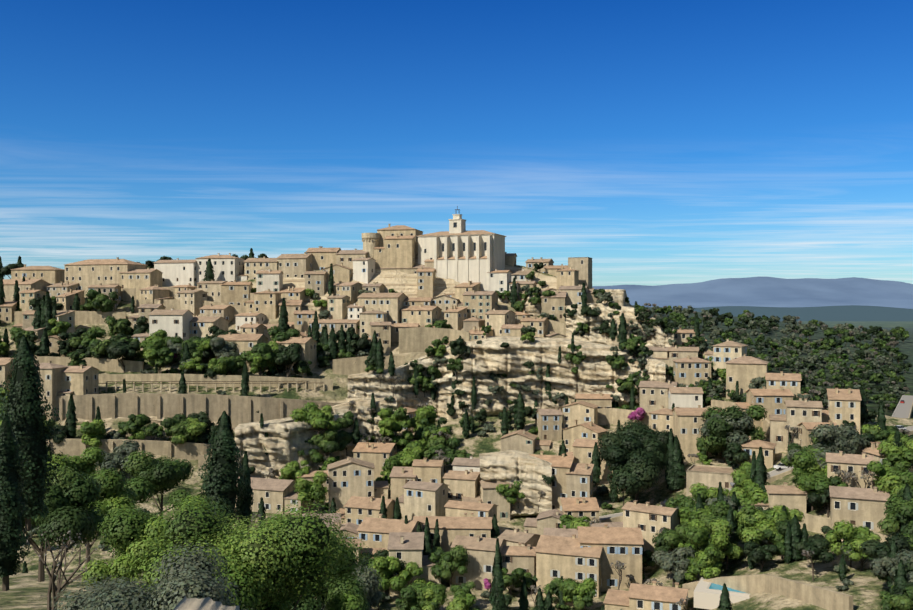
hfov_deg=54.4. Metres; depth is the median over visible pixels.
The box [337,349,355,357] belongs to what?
tree
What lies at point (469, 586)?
tree
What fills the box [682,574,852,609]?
pool terrace wall
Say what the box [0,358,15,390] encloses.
house
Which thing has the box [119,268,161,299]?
hotel wing
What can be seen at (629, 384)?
tree
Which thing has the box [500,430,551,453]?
house
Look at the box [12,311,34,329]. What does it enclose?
house
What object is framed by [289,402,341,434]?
tree
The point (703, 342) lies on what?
tree
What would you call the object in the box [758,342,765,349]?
tree
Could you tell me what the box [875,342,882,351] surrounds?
tree
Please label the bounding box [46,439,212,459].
terrace wall
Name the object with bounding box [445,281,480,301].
house
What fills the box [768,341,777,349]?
tree
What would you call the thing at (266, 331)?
house
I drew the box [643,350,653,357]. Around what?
tree
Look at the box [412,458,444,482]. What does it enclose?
house
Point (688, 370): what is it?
house
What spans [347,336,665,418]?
cliff face
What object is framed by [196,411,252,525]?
cypress
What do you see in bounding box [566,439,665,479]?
house
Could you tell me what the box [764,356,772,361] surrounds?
tree
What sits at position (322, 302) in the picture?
tree
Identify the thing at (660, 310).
tree
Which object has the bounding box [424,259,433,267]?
house
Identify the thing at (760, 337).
tree
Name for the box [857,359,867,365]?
tree
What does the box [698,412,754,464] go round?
tree
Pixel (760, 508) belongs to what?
tree
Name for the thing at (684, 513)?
tree
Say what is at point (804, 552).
bare tree
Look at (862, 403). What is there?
tree
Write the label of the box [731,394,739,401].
tree
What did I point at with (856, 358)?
tree
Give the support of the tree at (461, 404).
on the cliff face at (595, 374)
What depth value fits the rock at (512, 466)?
249.73 m
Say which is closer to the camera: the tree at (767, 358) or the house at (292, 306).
the house at (292, 306)
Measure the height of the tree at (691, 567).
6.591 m
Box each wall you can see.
[14,310,125,325]
[34,356,143,372]
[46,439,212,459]
[55,393,341,428]
[99,373,332,389]
[123,287,253,300]
[134,299,245,317]
[198,455,211,469]
[333,356,404,374]
[399,327,469,353]
[515,316,565,335]
[598,408,648,425]
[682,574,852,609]
[711,400,769,438]
[789,511,892,542]
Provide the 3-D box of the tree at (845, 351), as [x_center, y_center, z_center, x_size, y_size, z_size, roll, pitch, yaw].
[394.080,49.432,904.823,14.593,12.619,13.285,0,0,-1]
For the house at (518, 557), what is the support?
on the hill terrain
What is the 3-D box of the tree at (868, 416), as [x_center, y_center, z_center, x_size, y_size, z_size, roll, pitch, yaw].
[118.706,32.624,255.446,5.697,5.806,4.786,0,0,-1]
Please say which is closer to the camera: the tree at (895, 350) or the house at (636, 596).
the house at (636, 596)
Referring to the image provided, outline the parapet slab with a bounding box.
[173,595,239,609]
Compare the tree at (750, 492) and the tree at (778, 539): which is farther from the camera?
the tree at (750, 492)
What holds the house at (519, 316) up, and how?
on the hill terrain
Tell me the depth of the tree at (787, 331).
1148.41 m
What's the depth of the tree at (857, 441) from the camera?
218.13 m
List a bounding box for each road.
[599,426,912,522]
[892,395,912,417]
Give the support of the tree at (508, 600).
on the hill terrain
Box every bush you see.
[28,527,40,536]
[49,352,61,356]
[98,544,109,550]
[99,539,108,544]
[103,430,126,438]
[125,328,134,335]
[169,368,177,373]
[216,390,225,394]
[249,466,255,473]
[304,438,313,445]
[310,293,319,298]
[317,351,329,358]
[317,355,330,362]
[318,360,330,367]
[364,364,383,373]
[380,595,390,602]
[384,396,394,401]
[404,361,417,372]
[407,375,427,384]
[433,356,447,366]
[446,409,454,417]
[454,389,465,395]
[477,431,486,436]
[480,590,489,597]
[482,423,494,431]
[484,400,490,405]
[488,386,503,393]
[489,373,500,380]
[500,342,509,347]
[515,384,530,392]
[520,327,536,335]
[523,361,534,368]
[526,582,535,592]
[528,426,537,434]
[535,368,544,373]
[538,281,545,285]
[538,315,556,320]
[542,475,554,485]
[551,392,565,400]
[555,603,569,609]
[563,309,573,317]
[573,330,584,335]
[593,484,608,494]
[601,502,612,509]
[608,302,618,307]
[610,346,617,350]
[610,394,619,401]
[635,346,648,353]
[652,317,670,325]
[704,396,722,403]
[732,463,739,468]
[833,562,847,571]
[835,585,848,590]
[842,578,853,584]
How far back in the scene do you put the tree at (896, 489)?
187.12 m
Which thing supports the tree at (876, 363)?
on the hill terrain
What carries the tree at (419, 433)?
on the hill terrain
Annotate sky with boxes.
[0,0,912,285]
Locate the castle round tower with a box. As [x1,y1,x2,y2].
[362,233,379,258]
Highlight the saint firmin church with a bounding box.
[417,206,505,290]
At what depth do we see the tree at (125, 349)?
325.59 m
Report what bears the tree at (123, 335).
on the hill terrain
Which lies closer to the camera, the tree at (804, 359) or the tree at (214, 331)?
the tree at (214, 331)
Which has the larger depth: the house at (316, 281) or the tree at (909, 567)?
the house at (316, 281)
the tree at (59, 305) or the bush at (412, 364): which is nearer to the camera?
the bush at (412, 364)
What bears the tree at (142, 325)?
on the hill terrain
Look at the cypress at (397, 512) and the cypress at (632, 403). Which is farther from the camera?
the cypress at (632, 403)
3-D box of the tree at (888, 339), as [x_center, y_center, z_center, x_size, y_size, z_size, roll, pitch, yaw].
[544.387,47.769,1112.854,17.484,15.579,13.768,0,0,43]
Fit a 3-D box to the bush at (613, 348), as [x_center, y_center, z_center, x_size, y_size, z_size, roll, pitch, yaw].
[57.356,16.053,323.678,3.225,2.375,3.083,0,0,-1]
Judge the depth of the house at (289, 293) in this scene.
379.45 m
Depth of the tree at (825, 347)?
945.19 m
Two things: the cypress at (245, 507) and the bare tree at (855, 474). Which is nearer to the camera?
the cypress at (245, 507)
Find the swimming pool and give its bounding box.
[694,577,750,609]
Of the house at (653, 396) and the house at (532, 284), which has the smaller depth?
the house at (653, 396)
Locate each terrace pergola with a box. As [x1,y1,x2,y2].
[99,383,324,391]
[106,381,308,382]
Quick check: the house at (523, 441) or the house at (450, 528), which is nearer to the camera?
the house at (450, 528)
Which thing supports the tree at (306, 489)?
on the hill terrain
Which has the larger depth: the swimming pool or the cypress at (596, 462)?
the cypress at (596, 462)
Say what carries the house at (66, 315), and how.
on the hill terrain
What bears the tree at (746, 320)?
on the hill terrain
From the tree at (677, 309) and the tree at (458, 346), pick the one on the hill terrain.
the tree at (677, 309)
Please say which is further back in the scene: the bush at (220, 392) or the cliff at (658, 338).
the cliff at (658, 338)
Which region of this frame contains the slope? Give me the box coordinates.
[0,572,144,609]
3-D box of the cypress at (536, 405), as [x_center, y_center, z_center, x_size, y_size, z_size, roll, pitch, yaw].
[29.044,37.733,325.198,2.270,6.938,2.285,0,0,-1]
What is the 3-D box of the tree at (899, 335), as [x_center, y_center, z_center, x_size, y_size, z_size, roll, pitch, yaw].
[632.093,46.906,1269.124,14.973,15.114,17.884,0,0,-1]
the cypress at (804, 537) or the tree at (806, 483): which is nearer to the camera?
the cypress at (804, 537)
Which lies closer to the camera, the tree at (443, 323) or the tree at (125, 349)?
the tree at (125, 349)
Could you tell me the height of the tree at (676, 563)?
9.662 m
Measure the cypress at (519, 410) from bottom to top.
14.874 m
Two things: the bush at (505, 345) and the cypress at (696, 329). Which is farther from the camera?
the cypress at (696, 329)
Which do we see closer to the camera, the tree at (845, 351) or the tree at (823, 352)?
the tree at (823, 352)
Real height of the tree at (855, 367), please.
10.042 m
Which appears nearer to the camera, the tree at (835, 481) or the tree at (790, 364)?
the tree at (835, 481)
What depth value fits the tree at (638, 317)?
336.04 m
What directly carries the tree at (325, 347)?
on the hill terrain
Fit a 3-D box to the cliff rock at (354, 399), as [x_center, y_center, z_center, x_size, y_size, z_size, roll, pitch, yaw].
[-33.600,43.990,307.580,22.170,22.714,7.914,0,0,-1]
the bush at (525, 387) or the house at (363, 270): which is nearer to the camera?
the bush at (525, 387)
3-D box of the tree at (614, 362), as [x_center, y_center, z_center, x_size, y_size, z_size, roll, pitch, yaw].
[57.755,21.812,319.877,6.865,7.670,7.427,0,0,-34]
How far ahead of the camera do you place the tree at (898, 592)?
141.04 m
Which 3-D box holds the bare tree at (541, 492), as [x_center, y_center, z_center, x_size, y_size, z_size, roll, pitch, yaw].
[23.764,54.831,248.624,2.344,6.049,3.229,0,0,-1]
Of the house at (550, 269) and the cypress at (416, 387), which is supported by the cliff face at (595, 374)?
the cypress at (416, 387)
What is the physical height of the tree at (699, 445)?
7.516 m
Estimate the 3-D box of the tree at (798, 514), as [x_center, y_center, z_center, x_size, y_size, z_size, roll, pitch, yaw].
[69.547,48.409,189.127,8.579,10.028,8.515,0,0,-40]
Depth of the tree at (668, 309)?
1326.39 m
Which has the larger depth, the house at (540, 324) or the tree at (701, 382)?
the house at (540, 324)
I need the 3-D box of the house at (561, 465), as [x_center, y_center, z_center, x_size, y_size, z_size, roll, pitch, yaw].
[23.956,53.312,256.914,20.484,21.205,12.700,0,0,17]
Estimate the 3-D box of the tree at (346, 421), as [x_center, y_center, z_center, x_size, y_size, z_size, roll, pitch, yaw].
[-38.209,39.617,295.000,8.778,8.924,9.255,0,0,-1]
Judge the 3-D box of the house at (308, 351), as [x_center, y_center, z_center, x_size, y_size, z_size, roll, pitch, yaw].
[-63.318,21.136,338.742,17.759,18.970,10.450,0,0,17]
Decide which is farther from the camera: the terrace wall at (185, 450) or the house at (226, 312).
the house at (226, 312)
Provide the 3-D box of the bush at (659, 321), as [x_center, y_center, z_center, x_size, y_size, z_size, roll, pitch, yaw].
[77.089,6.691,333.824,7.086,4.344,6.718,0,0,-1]
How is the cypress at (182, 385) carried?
on the hill terrain
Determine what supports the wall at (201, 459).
on the hill terrain
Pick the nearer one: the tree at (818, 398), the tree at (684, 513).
the tree at (684, 513)
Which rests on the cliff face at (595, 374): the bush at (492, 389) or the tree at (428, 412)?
the bush at (492, 389)
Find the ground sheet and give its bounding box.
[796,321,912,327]
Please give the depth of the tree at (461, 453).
281.12 m
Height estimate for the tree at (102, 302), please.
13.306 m
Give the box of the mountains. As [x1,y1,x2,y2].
[592,277,912,308]
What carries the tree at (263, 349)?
on the hill terrain
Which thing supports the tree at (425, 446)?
on the hill terrain
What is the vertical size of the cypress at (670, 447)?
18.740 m
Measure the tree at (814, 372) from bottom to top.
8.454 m
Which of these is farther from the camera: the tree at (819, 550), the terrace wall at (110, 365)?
the terrace wall at (110, 365)
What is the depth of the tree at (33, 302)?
371.91 m
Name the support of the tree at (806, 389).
on the hill terrain
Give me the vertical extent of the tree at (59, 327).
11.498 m
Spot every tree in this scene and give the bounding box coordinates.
[0,263,23,278]
[0,340,9,350]
[0,342,9,357]
[0,388,8,401]
[9,327,24,341]
[14,331,36,346]
[16,334,37,343]
[22,466,108,581]
[22,530,104,609]
[28,297,52,310]
[29,342,42,356]
[45,424,69,443]
[46,447,105,482]
[47,329,63,336]
[48,318,70,333]
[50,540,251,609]
[52,303,62,309]
[56,340,70,356]
[58,333,78,356]
[67,351,86,365]
[69,326,105,357]
[73,327,86,339]
[77,344,91,357]
[80,302,92,310]
[80,419,108,446]
[81,494,212,587]
[85,289,117,311]
[85,468,137,566]
[86,339,112,358]
[88,339,112,358]
[93,439,139,473]
[104,316,131,336]
[105,339,139,372]
[110,335,131,359]
[117,333,131,337]
[118,421,133,438]
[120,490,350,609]
[122,450,193,518]
[128,414,150,439]
[128,428,145,439]
[130,338,139,357]
[133,316,148,333]
[136,337,166,357]
[137,260,154,268]
[141,422,163,440]
[143,348,173,373]
[145,329,167,346]
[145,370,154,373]
[149,347,170,373]
[157,256,173,260]
[160,413,196,444]
[163,336,183,361]
[167,339,183,363]
[177,417,207,443]
[179,350,204,373]
[180,336,208,362]
[181,357,195,372]
[184,436,199,442]
[187,411,211,441]
[187,422,215,443]
[193,338,211,363]
[195,348,214,363]
[199,363,221,377]
[205,325,238,338]
[206,357,229,374]
[207,364,222,374]
[210,337,239,360]
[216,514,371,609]
[218,355,244,374]
[232,254,248,259]
[240,342,278,369]
[249,352,273,375]
[249,513,260,528]
[252,253,268,257]
[253,359,276,373]
[267,468,273,477]
[268,326,300,341]
[268,341,282,373]
[274,343,307,376]
[279,460,310,479]
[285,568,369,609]
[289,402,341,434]
[293,471,328,513]
[296,360,311,377]
[297,450,304,455]
[305,288,314,301]
[308,429,347,463]
[313,299,327,310]
[316,342,329,351]
[318,310,328,318]
[320,562,382,609]
[321,457,335,470]
[336,327,358,345]
[336,411,353,427]
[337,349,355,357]
[342,430,362,455]
[347,400,355,427]
[349,333,370,354]
[357,289,372,299]
[357,548,406,591]
[358,347,370,356]
[364,355,376,372]
[364,435,374,442]
[367,408,375,434]
[367,556,400,591]
[373,592,386,609]
[375,467,390,492]
[376,437,392,443]
[377,407,410,448]
[378,414,399,442]
[384,452,419,479]
[385,557,425,590]
[386,376,400,396]
[390,432,413,451]
[395,598,415,609]
[398,440,424,459]
[400,582,439,609]
[407,405,437,431]
[409,581,447,609]
[412,359,425,371]
[414,417,451,440]
[415,403,427,407]
[419,386,430,392]
[419,435,437,458]
[420,376,434,396]
[423,448,449,464]
[424,346,435,359]
[424,426,450,445]
[425,324,441,327]
[426,365,441,379]
[427,437,460,471]
[428,545,469,588]
[431,336,448,346]
[431,431,450,440]
[431,546,450,580]
[433,319,450,328]
[433,455,449,464]
[434,344,446,357]
[435,449,444,454]
[445,357,462,379]
[446,449,472,457]
[446,588,478,609]
[449,338,469,357]
[450,580,475,597]
[458,401,467,409]
[458,414,471,427]
[464,346,470,358]
[473,408,486,426]
[481,325,491,338]
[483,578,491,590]
[489,593,511,607]
[496,290,510,299]
[496,480,525,513]
[498,410,510,419]
[502,567,524,594]
[508,399,531,413]
[513,300,525,308]
[513,572,536,587]
[514,304,523,311]
[519,292,527,299]
[520,284,529,291]
[520,332,534,341]
[525,271,534,279]
[526,287,541,296]
[528,293,540,307]
[529,585,543,606]
[532,413,536,422]
[534,262,543,270]
[538,491,545,511]
[540,312,554,319]
[542,290,555,296]
[543,577,572,599]
[557,578,597,609]
[559,514,590,528]
[564,351,585,363]
[571,366,578,373]
[572,589,596,609]
[576,322,589,332]
[581,307,591,319]
[584,517,600,524]
[588,309,596,319]
[596,292,612,305]
[596,419,674,500]
[599,323,608,338]
[605,355,627,373]
[609,561,626,589]
[616,379,629,397]
[617,405,628,409]
[620,336,644,356]
[624,374,644,396]
[626,574,633,587]
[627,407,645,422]
[629,348,639,356]
[630,320,637,328]
[633,329,642,335]
[636,315,643,325]
[637,361,646,368]
[641,310,651,317]
[642,372,649,380]
[642,550,655,573]
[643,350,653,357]
[645,578,662,585]
[651,306,659,314]
[651,547,695,586]
[652,524,686,552]
[654,307,665,312]
[663,305,672,314]
[663,327,668,338]
[665,494,685,507]
[668,313,681,321]
[668,339,676,345]
[669,328,677,337]
[671,306,682,312]
[673,321,678,327]
[676,317,685,321]
[676,596,688,608]
[677,541,697,552]
[678,320,689,326]
[678,496,707,515]
[678,504,713,525]
[681,305,694,314]
[681,518,742,566]
[683,325,693,329]
[684,336,697,346]
[684,553,697,581]
[684,554,698,580]
[687,454,697,463]
[689,483,729,501]
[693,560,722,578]
[696,437,717,456]
[696,453,712,464]
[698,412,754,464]
[698,500,743,560]
[699,380,707,385]
[700,309,711,316]
[700,404,766,452]
[701,339,707,347]
[702,324,710,331]
[705,309,715,315]
[705,495,741,510]
[706,317,718,325]
[708,332,716,340]
[709,325,722,332]
[712,380,721,386]
[713,308,718,317]
[716,387,722,394]
[717,314,725,324]
[718,368,725,379]
[721,332,730,340]
[722,312,732,318]
[722,441,749,465]
[724,318,733,327]
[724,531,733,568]
[726,389,734,397]
[727,334,737,338]
[729,479,768,506]
[730,461,770,489]
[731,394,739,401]
[733,322,747,329]
[736,504,790,544]
[738,314,746,321]
[739,329,749,336]
[742,317,753,324]
[742,337,753,347]
[743,541,778,571]
[748,377,765,388]
[750,323,756,328]
[750,329,757,336]
[754,334,764,340]
[754,340,767,349]
[757,506,772,510]
[757,529,771,545]
[758,319,767,327]
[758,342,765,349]
[760,325,770,335]
[762,519,791,558]
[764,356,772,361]
[764,508,804,553]
[767,319,778,327]
[767,349,779,357]
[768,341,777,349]
[770,315,779,322]
[774,358,784,367]
[779,353,791,358]
[780,328,791,336]
[781,439,830,466]
[782,315,796,324]
[784,345,794,350]
[784,425,798,444]
[785,324,794,329]
[785,339,795,346]
[785,360,794,370]
[787,449,826,468]
[789,350,798,356]
[791,450,826,486]
[791,467,829,510]
[793,342,803,349]
[794,360,804,372]
[795,538,835,569]
[797,326,806,332]
[799,357,809,363]
[799,394,812,400]
[800,368,808,374]
[800,377,807,384]
[800,387,809,393]
[801,330,813,337]
[802,550,813,580]
[803,345,813,353]
[803,363,815,373]
[804,383,813,388]
[806,488,830,517]
[807,322,817,330]
[807,354,818,360]
[807,526,842,562]
[808,342,817,348]
[808,358,820,365]
[808,423,871,454]
[809,319,819,327]
[809,339,820,348]
[809,380,817,388]
[809,389,820,396]
[809,433,863,453]
[810,396,824,406]
[811,429,823,443]
[812,347,820,352]
[812,370,818,375]
[812,474,847,508]
[817,371,825,378]
[817,379,827,387]
[819,349,826,354]
[819,363,826,369]
[820,344,831,350]
[824,330,831,336]
[825,520,872,567]
[826,365,834,369]
[827,328,836,336]
[827,338,836,346]
[828,349,840,354]
[828,358,842,363]
[828,362,840,366]
[828,377,836,382]
[832,374,842,380]
[834,469,851,480]
[836,347,850,354]
[837,329,848,333]
[837,353,848,361]
[839,324,849,329]
[839,332,848,337]
[840,539,862,566]
[841,336,851,346]
[842,420,855,428]
[843,371,852,377]
[843,380,853,387]
[846,532,881,570]
[847,470,874,487]
[849,353,857,361]
[849,364,858,369]
[851,341,861,347]
[852,368,862,377]
[854,348,864,355]
[854,356,862,361]
[855,334,865,341]
[855,432,875,444]
[856,343,869,349]
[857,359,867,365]
[859,532,912,560]
[860,373,870,379]
[860,399,864,415]
[860,408,876,423]
[860,424,910,445]
[862,333,870,339]
[862,362,873,368]
[864,350,873,357]
[865,326,878,337]
[865,364,871,370]
[865,425,900,441]
[866,461,912,492]
[869,373,883,385]
[869,394,882,400]
[869,549,912,581]
[871,361,880,369]
[873,358,884,365]
[873,374,882,383]
[874,338,886,350]
[874,429,889,445]
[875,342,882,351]
[875,385,882,393]
[876,332,886,339]
[876,355,885,363]
[877,438,912,471]
[877,487,912,536]
[877,558,886,580]
[879,584,912,609]
[880,364,889,371]
[882,329,892,335]
[884,337,895,346]
[884,345,890,351]
[884,493,902,523]
[885,357,893,364]
[885,378,897,384]
[885,400,895,410]
[886,368,896,373]
[886,403,896,412]
[888,371,895,378]
[889,351,895,357]
[889,483,911,495]
[890,347,900,353]
[891,329,901,333]
[891,571,912,589]
[892,581,912,609]
[893,375,903,381]
[893,388,902,396]
[894,355,902,363]
[895,332,905,340]
[898,532,912,540]
[899,363,912,371]
[899,429,909,433]
[901,354,907,360]
[902,331,908,341]
[904,559,912,578]
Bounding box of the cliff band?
[235,396,397,478]
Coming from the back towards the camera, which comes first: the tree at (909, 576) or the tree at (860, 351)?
the tree at (860, 351)
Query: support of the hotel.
on the hill terrain
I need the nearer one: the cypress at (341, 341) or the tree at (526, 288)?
the cypress at (341, 341)
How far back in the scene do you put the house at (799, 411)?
248.69 m
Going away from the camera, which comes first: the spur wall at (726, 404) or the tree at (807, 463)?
the tree at (807, 463)
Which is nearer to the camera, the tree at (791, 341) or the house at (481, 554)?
the house at (481, 554)
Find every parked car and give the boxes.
[660,499,666,505]
[774,463,788,469]
[896,425,906,429]
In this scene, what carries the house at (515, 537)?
on the hill terrain
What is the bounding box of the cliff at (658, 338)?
[565,303,673,346]
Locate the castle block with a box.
[377,224,422,257]
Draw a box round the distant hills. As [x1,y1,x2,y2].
[672,305,912,320]
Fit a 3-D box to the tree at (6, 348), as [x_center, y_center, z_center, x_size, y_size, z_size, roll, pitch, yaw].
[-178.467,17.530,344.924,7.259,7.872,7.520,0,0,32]
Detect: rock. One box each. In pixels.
[266,431,308,478]
[345,398,375,402]
[479,450,551,515]
[521,291,558,316]
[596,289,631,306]
[607,318,642,345]
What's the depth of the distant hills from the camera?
4579.88 m
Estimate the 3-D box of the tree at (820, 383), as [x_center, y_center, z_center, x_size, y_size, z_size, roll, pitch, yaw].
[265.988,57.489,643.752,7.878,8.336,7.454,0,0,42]
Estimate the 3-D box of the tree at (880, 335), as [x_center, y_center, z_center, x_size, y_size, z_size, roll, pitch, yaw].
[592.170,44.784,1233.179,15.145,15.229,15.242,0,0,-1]
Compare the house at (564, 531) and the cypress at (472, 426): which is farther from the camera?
the cypress at (472, 426)
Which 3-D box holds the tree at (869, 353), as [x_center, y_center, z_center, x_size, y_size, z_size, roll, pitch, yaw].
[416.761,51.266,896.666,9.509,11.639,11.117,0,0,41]
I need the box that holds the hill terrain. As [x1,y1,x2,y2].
[0,253,912,609]
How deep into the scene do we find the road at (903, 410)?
416.41 m
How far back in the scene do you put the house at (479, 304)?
364.01 m
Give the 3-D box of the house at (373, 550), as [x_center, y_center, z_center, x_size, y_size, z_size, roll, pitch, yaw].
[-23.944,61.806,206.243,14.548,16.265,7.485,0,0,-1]
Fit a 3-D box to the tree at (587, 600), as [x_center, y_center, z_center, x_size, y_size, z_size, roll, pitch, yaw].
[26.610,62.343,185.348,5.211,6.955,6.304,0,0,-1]
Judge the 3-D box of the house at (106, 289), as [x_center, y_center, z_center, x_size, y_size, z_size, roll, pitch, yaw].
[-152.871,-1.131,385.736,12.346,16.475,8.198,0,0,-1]
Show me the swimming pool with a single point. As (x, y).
(707, 595)
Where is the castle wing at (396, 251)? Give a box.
[373,234,415,267]
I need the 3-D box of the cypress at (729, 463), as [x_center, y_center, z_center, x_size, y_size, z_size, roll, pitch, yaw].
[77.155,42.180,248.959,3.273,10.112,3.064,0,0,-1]
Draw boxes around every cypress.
[0,275,5,304]
[0,334,66,530]
[0,413,31,590]
[3,328,9,356]
[13,280,19,305]
[22,561,27,572]
[31,303,40,328]
[38,531,50,549]
[39,295,45,327]
[39,328,50,355]
[41,291,53,330]
[51,300,56,326]
[64,394,77,438]
[72,293,79,310]
[95,406,100,421]
[123,379,126,392]
[130,296,134,312]
[177,373,187,393]
[179,342,190,373]
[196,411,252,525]
[202,258,214,280]
[236,451,253,528]
[240,361,249,395]
[249,248,254,257]
[257,497,265,526]
[259,413,263,427]
[278,298,289,331]
[307,325,312,337]
[313,311,320,356]
[319,326,324,351]
[322,325,328,352]
[327,327,338,360]
[328,263,333,296]
[330,498,336,512]
[338,325,345,358]
[345,327,351,351]
[352,417,359,444]
[369,330,377,355]
[370,393,376,418]
[374,338,385,373]
[378,496,387,518]
[387,352,395,375]
[393,497,401,519]
[413,363,419,397]
[417,522,424,552]
[423,517,431,553]
[430,372,437,401]
[432,519,441,548]
[451,372,455,398]
[462,409,470,438]
[470,417,474,433]
[471,376,476,411]
[489,538,506,609]
[491,514,499,537]
[500,407,509,435]
[509,278,517,307]
[513,391,526,430]
[518,576,530,609]
[533,399,537,412]
[533,588,544,609]
[544,364,550,395]
[544,590,554,609]
[548,385,551,400]
[557,346,561,364]
[558,576,564,609]
[559,440,566,455]
[571,333,574,353]
[580,283,586,305]
[590,442,601,484]
[608,318,616,340]
[609,482,618,502]
[616,313,626,351]
[629,386,635,409]
[664,428,675,492]
[667,435,685,490]
[694,312,700,343]
[695,493,703,511]
[708,378,712,391]
[716,482,726,515]
[717,583,732,609]
[723,506,737,563]
[726,442,736,466]
[731,491,738,510]
[735,381,738,401]
[747,536,755,569]
[750,451,755,479]
[751,447,766,492]
[784,521,791,563]
[790,515,802,560]
[800,523,808,559]
[837,554,847,581]
[860,386,866,423]
[876,400,886,429]
[885,539,898,591]
[890,559,907,594]
[893,428,901,446]
[899,483,911,533]
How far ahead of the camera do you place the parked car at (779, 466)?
235.73 m
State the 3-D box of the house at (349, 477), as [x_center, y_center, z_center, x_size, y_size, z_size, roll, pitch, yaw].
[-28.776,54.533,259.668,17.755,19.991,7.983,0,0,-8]
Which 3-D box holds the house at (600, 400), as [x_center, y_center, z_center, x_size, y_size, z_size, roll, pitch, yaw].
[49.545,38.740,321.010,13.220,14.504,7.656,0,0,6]
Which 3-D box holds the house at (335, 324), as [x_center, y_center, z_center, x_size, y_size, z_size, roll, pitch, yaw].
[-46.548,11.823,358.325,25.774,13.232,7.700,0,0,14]
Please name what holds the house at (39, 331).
on the hill terrain
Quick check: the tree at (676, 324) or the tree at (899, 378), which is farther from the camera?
the tree at (676, 324)
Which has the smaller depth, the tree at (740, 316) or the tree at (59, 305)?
the tree at (59, 305)
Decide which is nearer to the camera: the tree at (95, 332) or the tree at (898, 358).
the tree at (95, 332)
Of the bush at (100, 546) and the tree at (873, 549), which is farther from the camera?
the bush at (100, 546)
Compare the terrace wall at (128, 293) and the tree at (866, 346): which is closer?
the terrace wall at (128, 293)
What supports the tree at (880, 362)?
on the hill terrain
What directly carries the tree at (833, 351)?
on the hill terrain
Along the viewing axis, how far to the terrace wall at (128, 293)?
388.95 m
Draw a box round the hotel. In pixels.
[64,257,147,294]
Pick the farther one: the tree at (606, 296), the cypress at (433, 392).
the tree at (606, 296)
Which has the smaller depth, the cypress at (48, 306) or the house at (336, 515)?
the house at (336, 515)
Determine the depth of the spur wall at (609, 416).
310.86 m
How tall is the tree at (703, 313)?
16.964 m
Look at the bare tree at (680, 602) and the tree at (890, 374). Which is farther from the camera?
the tree at (890, 374)
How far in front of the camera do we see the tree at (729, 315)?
1360.35 m
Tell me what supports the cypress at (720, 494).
on the hill terrain
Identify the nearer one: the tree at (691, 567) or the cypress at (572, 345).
the tree at (691, 567)
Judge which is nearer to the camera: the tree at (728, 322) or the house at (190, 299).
the house at (190, 299)
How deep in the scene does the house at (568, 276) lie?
381.32 m
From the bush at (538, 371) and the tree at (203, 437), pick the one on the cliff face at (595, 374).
the bush at (538, 371)
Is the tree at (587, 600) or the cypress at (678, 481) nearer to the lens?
the tree at (587, 600)
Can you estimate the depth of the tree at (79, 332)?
352.53 m
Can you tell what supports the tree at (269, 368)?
on the hill terrain
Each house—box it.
[0,301,17,322]
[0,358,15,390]
[3,278,51,300]
[10,264,64,284]
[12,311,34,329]
[19,288,45,310]
[25,327,44,339]
[34,335,70,356]
[46,281,78,296]
[55,289,84,309]
[55,309,75,333]
[87,283,121,309]
[128,303,165,326]
[131,332,148,350]
[139,284,172,303]
[148,308,193,342]
[150,258,195,286]
[170,283,196,298]
[177,289,207,315]
[190,315,229,337]
[195,253,246,285]
[196,280,227,302]
[199,304,233,323]
[209,332,267,370]
[220,280,252,305]
[235,311,265,330]
[235,477,312,513]
[239,322,265,333]
[244,256,277,279]
[245,289,281,318]
[255,269,283,291]
[263,323,291,342]
[275,286,304,303]
[275,336,316,376]
[276,252,312,277]
[278,299,301,321]
[288,309,315,332]
[290,468,328,498]
[298,513,340,526]
[300,331,307,336]
[304,270,327,298]
[306,246,340,270]
[307,426,340,457]
[308,318,359,340]
[322,263,352,282]
[327,294,349,318]
[327,457,388,512]
[330,521,359,538]
[333,281,362,304]
[336,249,367,268]
[336,494,394,524]
[336,536,385,587]
[347,303,363,318]
[352,257,375,283]
[352,442,395,479]
[356,514,424,550]
[357,291,406,322]
[359,308,386,337]
[359,320,391,352]
[362,282,385,292]
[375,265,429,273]
[387,532,440,594]
[389,466,415,499]
[391,322,419,341]
[394,479,447,519]
[397,406,416,432]
[400,304,441,325]
[403,296,431,306]
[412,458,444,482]
[413,513,501,551]
[416,267,436,297]
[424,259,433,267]
[431,293,462,311]
[443,306,467,329]
[443,469,479,500]
[444,499,498,518]
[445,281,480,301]
[450,535,507,590]
[451,456,479,471]
[461,481,510,520]
[462,290,498,319]
[462,315,484,331]
[469,326,492,340]
[484,308,515,335]
[487,269,517,301]
[497,528,539,546]
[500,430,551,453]
[501,323,524,336]
[501,543,535,591]
[505,252,516,266]
[510,268,531,281]
[515,310,530,323]
[516,280,541,300]
[520,316,548,337]
[523,509,563,534]
[526,257,553,272]
[529,451,577,510]
[534,534,602,597]
[536,407,565,441]
[540,289,566,321]
[543,525,577,537]
[544,264,567,276]
[545,331,566,337]
[556,267,578,288]
[558,284,588,305]
[560,497,599,523]
[562,400,597,427]
[562,420,608,451]
[565,463,593,496]
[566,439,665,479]
[568,257,591,288]
[575,392,612,408]
[576,524,643,591]
[587,288,597,303]
[590,522,622,526]
[603,581,689,609]
[621,500,679,556]
[639,380,677,411]
[646,345,668,357]
[648,406,672,433]
[654,345,698,366]
[667,385,703,408]
[672,356,711,384]
[672,405,721,464]
[674,328,706,346]
[686,464,737,495]
[704,339,747,372]
[725,354,768,398]
[735,387,793,429]
[740,436,775,468]
[751,482,807,512]
[765,371,806,397]
[769,398,822,453]
[797,420,836,447]
[822,388,861,433]
[826,451,873,510]
[829,486,890,531]
[860,442,912,479]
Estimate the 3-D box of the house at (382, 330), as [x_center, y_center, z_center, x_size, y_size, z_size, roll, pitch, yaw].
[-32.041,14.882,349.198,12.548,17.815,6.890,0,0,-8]

